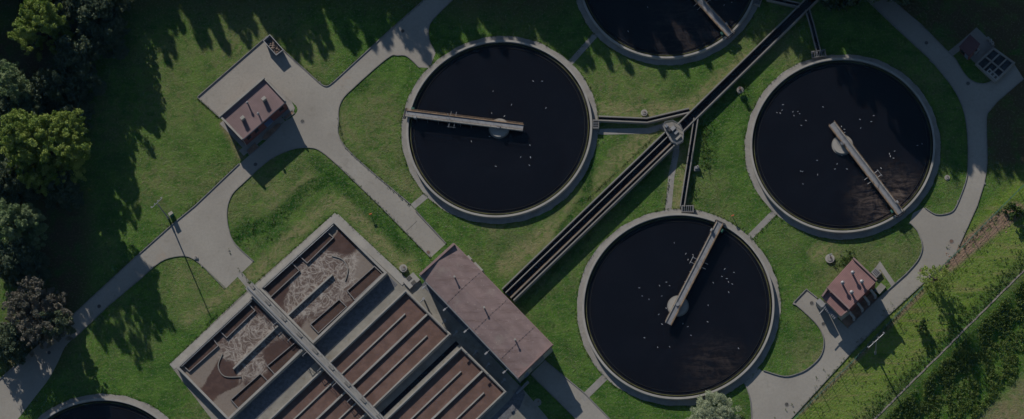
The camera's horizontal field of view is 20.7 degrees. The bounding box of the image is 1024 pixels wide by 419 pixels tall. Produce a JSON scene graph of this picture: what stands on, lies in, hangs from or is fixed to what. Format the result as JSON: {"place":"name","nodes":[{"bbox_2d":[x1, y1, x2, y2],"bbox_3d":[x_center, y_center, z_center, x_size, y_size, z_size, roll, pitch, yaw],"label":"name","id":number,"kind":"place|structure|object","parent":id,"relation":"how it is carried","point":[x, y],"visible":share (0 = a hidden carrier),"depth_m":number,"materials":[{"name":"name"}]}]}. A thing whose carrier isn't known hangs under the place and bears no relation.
{"place":"outdoors","nodes":[
{"label":"outdoors","id":0,"kind":"place"},
{"bbox_2d":[38,394,167,418],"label":"path","id":1,"kind":"structure","parent":0,"point":[156,412],"depth_m":522.30,"materials":[{"name":"concrete"}]},
{"bbox_2d":[174,368,225,418],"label":"path","id":2,"kind":"structure","parent":0,"point":[206,400],"depth_m":520.54,"materials":[{"name":"concrete"}]},
{"bbox_2d":[0,0,450,418],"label":"road","id":3,"kind":"structure","parent":0,"point":[200,230],"depth_m":531.48,"materials":[{"name":"grey concrete"}]},
{"bbox_2d":[263,34,283,55],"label":"skip container","id":4,"kind":"object","parent":3,"relation":"on","point":[267,38],"visible":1,"depth_m":538.34,"materials":[{"name":"grey metal"}]},
{"bbox_2d":[267,38,280,53],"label":"rubble load","id":5,"kind":"object","parent":4,"relation":"in","point":[272,42],"visible":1,"depth_m":538.11},
{"bbox_2d":[236,271,250,286],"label":"path","id":6,"kind":"structure","parent":0,"point":[241,277],"depth_m":526.27,"materials":[{"name":"concrete"}]},
{"bbox_2d":[220,115,281,147],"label":"path","id":7,"kind":"structure","parent":0,"point":[231,133],"depth_m":534.85,"materials":[{"name":"concrete"}]},
{"bbox_2d":[218,77,288,145],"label":"brick building","id":8,"kind":"structure","parent":7,"relation":"on","point":[250,114],"depth_m":531.68,"materials":[{"name":"brown brick"}]},
{"bbox_2d":[170,213,335,368],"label":"path","id":9,"kind":"structure","parent":0,"point":[190,349],"depth_m":524.80,"materials":[{"name":"concrete"}]},
{"bbox_2d":[239,116,284,155],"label":"path","id":10,"kind":"structure","parent":0,"point":[256,140],"depth_m":534.06,"materials":[{"name":"grey concrete"}]},
{"bbox_2d":[237,351,315,418],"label":"water channel","id":11,"kind":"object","parent":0,"point":[277,388],"depth_m":519.46,"materials":[{"name":"liquid"}]},
{"bbox_2d":[267,80,294,119],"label":"path","id":12,"kind":"structure","parent":0,"point":[289,103],"depth_m":535.50,"materials":[{"name":"concrete"}]},
{"bbox_2d":[314,275,396,354],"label":"water channel","id":13,"kind":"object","parent":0,"point":[357,313],"depth_m":521.98,"materials":[{"name":"liquid"}]},
{"bbox_2d":[170,214,547,418],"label":"terrace","id":14,"kind":"structure","parent":0,"point":[468,342],"depth_m":518.70,"materials":[{"name":"concrete"}]},
{"bbox_2d":[176,296,304,418],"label":"aeration basin","id":15,"kind":"object","parent":14,"relation":"on","point":[238,361],"visible":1,"depth_m":520.89,"materials":[{"name":"concrete"}]},
{"bbox_2d":[244,281,384,418],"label":"service gangway","id":16,"kind":"object","parent":14,"relation":"on","point":[313,352],"visible":1,"depth_m":518.66,"materials":[{"name":"concrete"}]},
{"bbox_2d":[259,220,387,344],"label":"aeration basin","id":17,"kind":"object","parent":14,"relation":"on","point":[323,282],"visible":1,"depth_m":523.57,"materials":[{"name":"liquid"}]},
{"bbox_2d":[269,290,451,418],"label":"settling basin","id":18,"kind":"object","parent":14,"relation":"on","point":[390,348],"visible":1,"depth_m":518.37,"materials":[{"name":"concrete"}]},
{"bbox_2d":[403,273,419,288],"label":"concrete chamber","id":19,"kind":"object","parent":14,"relation":"on","point":[410,281],"visible":1,"depth_m":522.36,"materials":[{"name":"concrete"}]},
{"bbox_2d":[386,346,507,418],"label":"settling basin","id":20,"kind":"object","parent":14,"relation":"on","point":[461,382],"visible":1,"depth_m":515.23,"materials":[{"name":"concrete"}]},
{"bbox_2d":[332,214,405,284],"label":"path","id":21,"kind":"structure","parent":0,"point":[372,251],"depth_m":525.29,"materials":[{"name":"concrete"}]},
{"bbox_2d":[411,194,426,207],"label":"path","id":22,"kind":"structure","parent":0,"point":[419,201],"depth_m":527.20,"materials":[{"name":"concrete"}]},
{"bbox_2d":[380,341,458,415],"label":"path","id":23,"kind":"structure","parent":0,"point":[415,382],"depth_m":517.22,"materials":[{"name":"grey concrete"}]},
{"bbox_2d":[422,282,533,382],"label":"path","id":24,"kind":"structure","parent":0,"point":[436,297],"depth_m":519.78,"materials":[{"name":"grey concrete"}]},
{"bbox_2d":[401,36,597,223],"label":"path","id":25,"kind":"structure","parent":0,"point":[431,196],"depth_m":528.55,"materials":[{"name":"concrete"}]},
{"bbox_2d":[491,385,524,418],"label":"path","id":26,"kind":"structure","parent":0,"point":[509,408],"depth_m":513.98,"materials":[{"name":"grey concrete"}]},
{"bbox_2d":[0,0,1023,418],"bbox_3d":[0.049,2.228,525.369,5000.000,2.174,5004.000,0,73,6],"label":"ground","id":27,"kind":"structure","parent":0,"point":[156,134],"depth_m":526.89,"materials":[{"name":"green plant"}]},
{"bbox_2d":[0,93,17,140],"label":"dark tree","id":28,"kind":"object","parent":27,"relation":"on","point":[5,108],"visible":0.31,"depth_m":532.68,"materials":[{"name":"green plant"}]},
{"bbox_2d":[0,320,28,366],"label":"dark tree","id":29,"kind":"object","parent":27,"relation":"on","point":[10,345],"visible":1,"depth_m":521.13,"materials":[{"name":"green plant"}]},
{"bbox_2d":[0,58,34,107],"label":"broadleaf tree","id":30,"kind":"object","parent":27,"relation":"on","point":[12,88],"visible":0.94,"depth_m":530.89,"materials":[{"name":"green plant"}]},
{"bbox_2d":[0,238,39,288],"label":"dark tree","id":31,"kind":"object","parent":27,"relation":"on","point":[18,252],"visible":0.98,"depth_m":524.33,"materials":[{"name":"green plant"}]},
{"bbox_2d":[0,157,39,207],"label":"dark tree","id":32,"kind":"object","parent":27,"relation":"on","point":[12,184],"visible":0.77,"depth_m":529.07,"materials":[{"name":"green plant"}]},
{"bbox_2d":[0,197,48,255],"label":"broadleaf tree","id":33,"kind":"object","parent":27,"relation":"on","point":[27,219],"visible":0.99,"depth_m":524.82,"materials":[{"name":"green plant"}]},
{"bbox_2d":[11,252,51,287],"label":"dark tree","id":34,"kind":"object","parent":27,"relation":"on","point":[37,269],"visible":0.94,"depth_m":526.32,"materials":[{"name":"green plant"}]},
{"bbox_2d":[10,82,52,118],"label":"dark tree","id":35,"kind":"object","parent":27,"relation":"on","point":[35,103],"visible":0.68,"depth_m":532.49,"materials":[{"name":"green plant"}]},
{"bbox_2d":[1,275,74,356],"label":"broadleaf tree","id":36,"kind":"object","parent":27,"relation":"on","point":[34,304],"visible":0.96,"depth_m":521.12,"materials":[{"name":"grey plant"}]},
{"bbox_2d":[7,0,74,61],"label":"broadleaf tree","id":37,"kind":"object","parent":27,"relation":"on","point":[45,18],"visible":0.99,"depth_m":531.26,"materials":[{"name":"green plant"}]},
{"bbox_2d":[0,108,91,196],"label":"broadleaf tree","id":38,"kind":"object","parent":27,"relation":"on","point":[43,143],"visible":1,"depth_m":523.80,"materials":[{"name":"green plant"}]},
{"bbox_2d":[31,67,80,110],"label":"dark tree","id":39,"kind":"object","parent":27,"relation":"on","point":[52,85],"visible":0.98,"depth_m":533.39,"materials":[{"name":"green plant"}]},
{"bbox_2d":[38,304,76,341],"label":"broadleaf tree","id":40,"kind":"object","parent":27,"relation":"on","point":[61,322],"visible":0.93,"depth_m":519.63,"materials":[{"name":"green plant"}]},
{"bbox_2d":[40,168,83,211],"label":"dark tree","id":41,"kind":"object","parent":27,"relation":"on","point":[66,194],"visible":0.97,"depth_m":528.77,"materials":[{"name":"green plant"}]},
{"bbox_2d":[51,0,84,37],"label":"dark tree","id":42,"kind":"object","parent":27,"relation":"on","point":[72,12],"visible":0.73,"depth_m":536.00,"materials":[{"name":"green plant"}]},
{"bbox_2d":[52,29,105,74],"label":"dark tree","id":43,"kind":"object","parent":27,"relation":"on","point":[67,48],"visible":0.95,"depth_m":533.96,"materials":[{"name":"green plant"}]},
{"bbox_2d":[62,99,95,134],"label":"dark tree","id":44,"kind":"object","parent":27,"relation":"on","point":[89,111],"visible":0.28,"depth_m":534.68,"materials":[{"name":"green plant"}]},
{"bbox_2d":[65,55,106,101],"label":"dark tree","id":45,"kind":"object","parent":27,"relation":"on","point":[84,75],"visible":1,"depth_m":535.40,"materials":[{"name":"green plant"}]},
{"bbox_2d":[62,0,124,40],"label":"dark tree","id":46,"kind":"object","parent":27,"relation":"on","point":[88,19],"visible":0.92,"depth_m":534.96,"materials":[{"name":"green plant"}]},
{"bbox_2d":[43,398,159,418],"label":"clarifier tank","id":47,"kind":"object","parent":27,"relation":"on","point":[102,408],"visible":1,"depth_m":521.25,"materials":[{"name":"concrete"}]},
{"bbox_2d":[78,0,134,27],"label":"dark tree","id":48,"kind":"object","parent":27,"relation":"on","point":[126,4],"visible":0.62,"depth_m":539.14,"materials":[{"name":"green plant"}]},
{"bbox_2d":[89,13,131,60],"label":"dark tree","id":49,"kind":"object","parent":27,"relation":"on","point":[113,31],"visible":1,"depth_m":537.30,"materials":[{"name":"green plant"}]},
{"bbox_2d":[0,163,238,378],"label":"kerb","id":50,"kind":"structure","parent":27,"relation":"on","point":[139,253],"depth_m":529.86,"materials":[{"name":"concrete"}]},
{"bbox_2d":[73,255,224,338],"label":"kerb","id":51,"kind":"structure","parent":27,"relation":"on","point":[138,280],"depth_m":527.65,"materials":[{"name":"concrete"}]},
{"bbox_2d":[197,36,266,96],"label":"kerb","id":52,"kind":"structure","parent":27,"relation":"on","point":[231,67],"depth_m":538.63,"materials":[{"name":"concrete"}]},
{"bbox_2d":[246,142,259,155],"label":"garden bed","id":53,"kind":"object","parent":27,"relation":"on","point":[252,148],"visible":1,"depth_m":533.52,"materials":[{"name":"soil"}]},
{"bbox_2d":[262,123,280,139],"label":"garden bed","id":54,"kind":"object","parent":27,"relation":"on","point":[270,132],"visible":1,"depth_m":534.15,"materials":[{"name":"green plant"}]},
{"bbox_2d":[282,110,294,118],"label":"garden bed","id":55,"kind":"object","parent":27,"relation":"on","point":[289,114],"visible":1,"depth_m":534.75,"materials":[{"name":"green plant"}]},
{"bbox_2d":[226,147,429,260],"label":"kerb","id":56,"kind":"structure","parent":27,"relation":"on","point":[336,164],"depth_m":530.35,"materials":[{"name":"concrete"}]},
{"bbox_2d":[283,0,423,86],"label":"kerb","id":57,"kind":"structure","parent":27,"relation":"on","point":[360,56],"depth_m":537.05,"materials":[{"name":"concrete"}]},
{"bbox_2d":[337,54,419,203],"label":"kerb","id":58,"kind":"structure","parent":27,"relation":"on","point":[338,116],"depth_m":534.05,"materials":[{"name":"concrete"}]},
{"bbox_2d":[399,264,407,272],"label":"concrete shaft","id":59,"kind":"object","parent":27,"relation":"on","point":[403,268],"visible":1,"depth_m":522.99,"materials":[{"name":"grey concrete"}]},
{"bbox_2d":[428,0,451,50],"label":"kerb","id":60,"kind":"structure","parent":27,"relation":"on","point":[430,23],"depth_m":537.12,"materials":[{"name":"concrete"}]},
{"bbox_2d":[419,243,552,381],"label":"long building","id":61,"kind":"structure","parent":27,"relation":"on","point":[502,327],"depth_m":514.26,"materials":[{"name":"concrete"}]},
{"bbox_2d":[406,40,592,218],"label":"clarifier tank","id":62,"kind":"object","parent":27,"relation":"on","point":[456,168],"visible":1,"depth_m":529.13,"materials":[{"name":"liquid"}]},
{"bbox_2d":[403,107,523,130],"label":"scraper bridge","id":63,"kind":"structure","parent":62,"relation":"on","point":[458,119],"depth_m":529.35,"materials":[{"name":"metal"}]},
{"bbox_2d":[545,360,609,418],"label":"kerb","id":64,"kind":"structure","parent":27,"relation":"on","point":[577,387],"depth_m":513.75,"materials":[{"name":"concrete"}]},
{"bbox_2d":[502,132,675,301],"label":"water channel","id":65,"kind":"object","parent":27,"relation":"on","point":[579,226],"visible":1,"depth_m":521.89,"materials":[{"name":"concrete"}]},
{"bbox_2d":[598,108,689,124],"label":"water channel","id":66,"kind":"object","parent":27,"relation":"on","point":[645,120],"visible":1,"depth_m":526.64,"materials":[{"name":"concrete"}]},
{"bbox_2d":[582,0,753,59],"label":"clarifier tank","id":67,"kind":"object","parent":27,"relation":"on","point":[668,29],"visible":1,"depth_m":531.86,"materials":[{"name":"liquid"}]},
{"bbox_2d":[694,0,734,39],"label":"scraper bridge","id":68,"kind":"structure","parent":67,"relation":"on","point":[715,19],"depth_m":530.05,"materials":[{"name":"metal"}]},
{"bbox_2d":[663,120,683,145],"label":"junction platform","id":69,"kind":"structure","parent":27,"relation":"on","point":[674,132],"depth_m":524.04,"materials":[{"name":"concrete"}]},
{"bbox_2d":[680,118,698,207],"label":"water channel","id":70,"kind":"object","parent":27,"relation":"on","point":[689,163],"visible":1,"depth_m":523.27,"materials":[{"name":"concrete"}]},
{"bbox_2d":[685,390,741,418],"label":"willow tree","id":71,"kind":"object","parent":27,"relation":"on","point":[722,410],"visible":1,"depth_m":506.30,"materials":[{"name":"green plant"}]},
{"bbox_2d":[678,0,818,132],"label":"water channel","id":72,"kind":"object","parent":27,"relation":"on","point":[776,34],"visible":1,"depth_m":527.80,"materials":[{"name":"concrete"}]},
{"bbox_2d":[766,0,799,7],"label":"water channel","id":73,"kind":"object","parent":27,"relation":"on","point":[790,3],"visible":1,"depth_m":530.51,"materials":[{"name":"concrete"}]},
{"bbox_2d":[763,289,823,376],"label":"kerb","id":74,"kind":"structure","parent":27,"relation":"on","point":[818,327],"depth_m":511.58,"materials":[{"name":"concrete"}]},
{"bbox_2d":[805,9,821,54],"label":"water channel","id":75,"kind":"object","parent":27,"relation":"on","point":[813,30],"visible":1,"depth_m":528.25,"materials":[{"name":"concrete"}]},
{"bbox_2d":[811,49,825,58],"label":"grating","id":76,"kind":"object","parent":27,"relation":"on","point":[821,56],"visible":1,"depth_m":526.81,"materials":[{"name":"metal"}]},
{"bbox_2d":[825,254,834,262],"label":"concrete shaft","id":77,"kind":"object","parent":27,"relation":"on","point":[828,259],"visible":1,"depth_m":515.65,"materials":[{"name":"grey concrete"}]},
{"bbox_2d":[819,0,858,11],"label":"forest tree","id":78,"kind":"object","parent":27,"relation":"on","point":[837,4],"visible":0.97,"depth_m":527.61,"materials":[{"name":"green plant"}]},
{"bbox_2d":[750,57,934,233],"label":"clarifier tank","id":79,"kind":"object","parent":27,"relation":"on","point":[787,148],"visible":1,"depth_m":521.64,"materials":[{"name":"liquid"}]},
{"bbox_2d":[829,120,905,217],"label":"scraper bridge","id":80,"kind":"structure","parent":79,"relation":"on","point":[854,153],"depth_m":518.48,"materials":[{"name":"metal"}]},
{"bbox_2d":[824,0,861,5],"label":"forest tree","id":81,"kind":"object","parent":27,"relation":"on","point":[851,2],"visible":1,"depth_m":524.66,"materials":[{"name":"green plant"}]},
{"bbox_2d":[816,258,885,320],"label":"pump house","id":82,"kind":"structure","parent":27,"relation":"on","point":[849,288],"depth_m":509.32,"materials":[{"name":"brown tile"}]},
{"bbox_2d":[842,291,877,327],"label":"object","id":83,"kind":"structure","parent":27,"relation":"on","point":[847,321],"depth_m":512.61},
{"bbox_2d":[791,266,941,418],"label":"kerb","id":84,"kind":"structure","parent":27,"relation":"on","point":[857,346],"depth_m":510.61,"materials":[{"name":"concrete"}]},
{"bbox_2d":[871,268,881,278],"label":"cellar grate","id":85,"kind":"object","parent":27,"relation":"on","point":[876,273],"visible":1,"depth_m":513.94,"materials":[{"name":"metal"}]},
{"bbox_2d":[848,223,922,327],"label":"kerb","id":86,"kind":"structure","parent":27,"relation":"on","point":[896,281],"depth_m":513.33,"materials":[{"name":"concrete"}]},
{"bbox_2d":[794,185,1023,417],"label":"wire fence","id":87,"kind":"object","parent":27,"relation":"on","point":[906,303],"visible":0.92,"depth_m":510.99,"materials":[{"name":"grey metal"}]},
{"bbox_2d":[868,1,968,214],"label":"kerb","id":88,"kind":"structure","parent":27,"relation":"on","point":[930,60],"depth_m":522.34,"materials":[{"name":"concrete"}]},
{"bbox_2d":[914,318,927,333],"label":"bush","id":89,"kind":"object","parent":27,"relation":"on","point":[921,326],"visible":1,"depth_m":508.86,"materials":[{"name":"green plant"}]},
{"bbox_2d":[916,264,951,298],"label":"young tree","id":90,"kind":"object","parent":27,"relation":"on","point":[937,285],"visible":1,"depth_m":507.70,"materials":[{"name":"green plant"}]},
{"bbox_2d":[892,0,991,83],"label":"kerb","id":91,"kind":"structure","parent":27,"relation":"on","point":[941,45],"depth_m":525.61,"materials":[{"name":"concrete"}]},
{"bbox_2d":[884,279,1023,418],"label":"brush","id":92,"kind":"object","parent":27,"relation":"on","point":[960,364],"visible":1,"depth_m":508.35,"materials":[{"name":"green plant"}]},
{"bbox_2d":[946,214,1011,260],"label":"soil clods","id":93,"kind":"object","parent":27,"relation":"on","point":[984,237],"visible":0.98,"depth_m":514.25,"materials":[{"name":"brown soil"}]},
{"bbox_2d":[959,78,1023,244],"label":"kerb","id":94,"kind":"structure","parent":27,"relation":"on","point":[987,157],"depth_m":518.41,"materials":[{"name":"concrete"}]},
{"bbox_2d":[975,47,1014,83],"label":"sludge beds","id":95,"kind":"object","parent":27,"relation":"on","point":[994,65],"visible":1,"depth_m":522.93,"materials":[{"name":"concrete"}]},
{"bbox_2d":[1003,202,1023,220],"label":"bush","id":96,"kind":"object","parent":27,"relation":"on","point":[1014,207],"visible":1,"depth_m":513.47,"materials":[{"name":"green plant"}]},
{"bbox_2d":[532,361,608,418],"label":"road","id":97,"kind":"structure","parent":0,"point":[563,390],"depth_m":513.66,"materials":[{"name":"grey concrete"}]},
{"bbox_2d":[569,33,596,63],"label":"path","id":98,"kind":"structure","parent":0,"point":[585,45],"depth_m":532.68,"materials":[{"name":"concrete"}]},
{"bbox_2d":[580,375,606,400],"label":"path","id":99,"kind":"structure","parent":0,"point":[595,385],"depth_m":513.47,"materials":[{"name":"concrete"}]},
{"bbox_2d":[598,123,663,134],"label":"path","id":100,"kind":"structure","parent":0,"point":[652,129],"depth_m":526.97,"materials":[{"name":"concrete"}]},
{"bbox_2d":[576,0,759,64],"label":"path","id":101,"kind":"structure","parent":0,"point":[610,44],"depth_m":530.90,"materials":[{"name":"concrete"}]},
{"bbox_2d":[665,153,678,209],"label":"path","id":102,"kind":"structure","parent":0,"point":[674,160],"depth_m":523.36,"materials":[{"name":"concrete"}]},
{"bbox_2d":[577,209,780,405],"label":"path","id":103,"kind":"structure","parent":0,"point":[691,402],"depth_m":515.53,"materials":[{"name":"liquid"}]},
{"bbox_2d":[681,205,693,212],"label":"grating","id":104,"kind":"object","parent":103,"relation":"on","point":[688,211],"visible":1,"depth_m":520.58,"materials":[{"name":"metal"}]},
{"bbox_2d":[665,219,725,325],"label":"scraper bridge","id":105,"kind":"structure","parent":103,"relation":"on","point":[694,271],"depth_m":516.32,"materials":[{"name":"metal"}]},
{"bbox_2d":[748,211,775,238],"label":"path","id":106,"kind":"structure","parent":0,"point":[764,222],"depth_m":519.15,"materials":[{"name":"concrete"}]},
{"bbox_2d":[744,54,940,239],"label":"path","id":107,"kind":"structure","parent":0,"point":[890,224],"depth_m":520.97,"materials":[{"name":"concrete"}]},
{"bbox_2d":[745,0,1022,418],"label":"road","id":108,"kind":"structure","parent":0,"point":[770,394],"depth_m":514.55,"materials":[{"name":"grey concrete"}]},
{"bbox_2d":[876,262,894,285],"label":"path","id":109,"kind":"structure","parent":0,"point":[879,266],"depth_m":514.15,"materials":[{"name":"concrete"}]},
{"bbox_2d":[874,270,1023,418],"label":"fence","id":110,"kind":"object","parent":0,"point":[931,362],"depth_m":509.00,"materials":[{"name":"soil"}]},
{"bbox_2d":[949,27,994,62],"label":"path","id":111,"kind":"structure","parent":0,"point":[980,37],"depth_m":525.04,"materials":[{"name":"concrete"}]},
{"bbox_2d":[959,35,979,59],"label":"sludge hut","id":112,"kind":"object","parent":111,"relation":"on","point":[969,46],"visible":1,"depth_m":522.28,"materials":[{"name":"red brick"}]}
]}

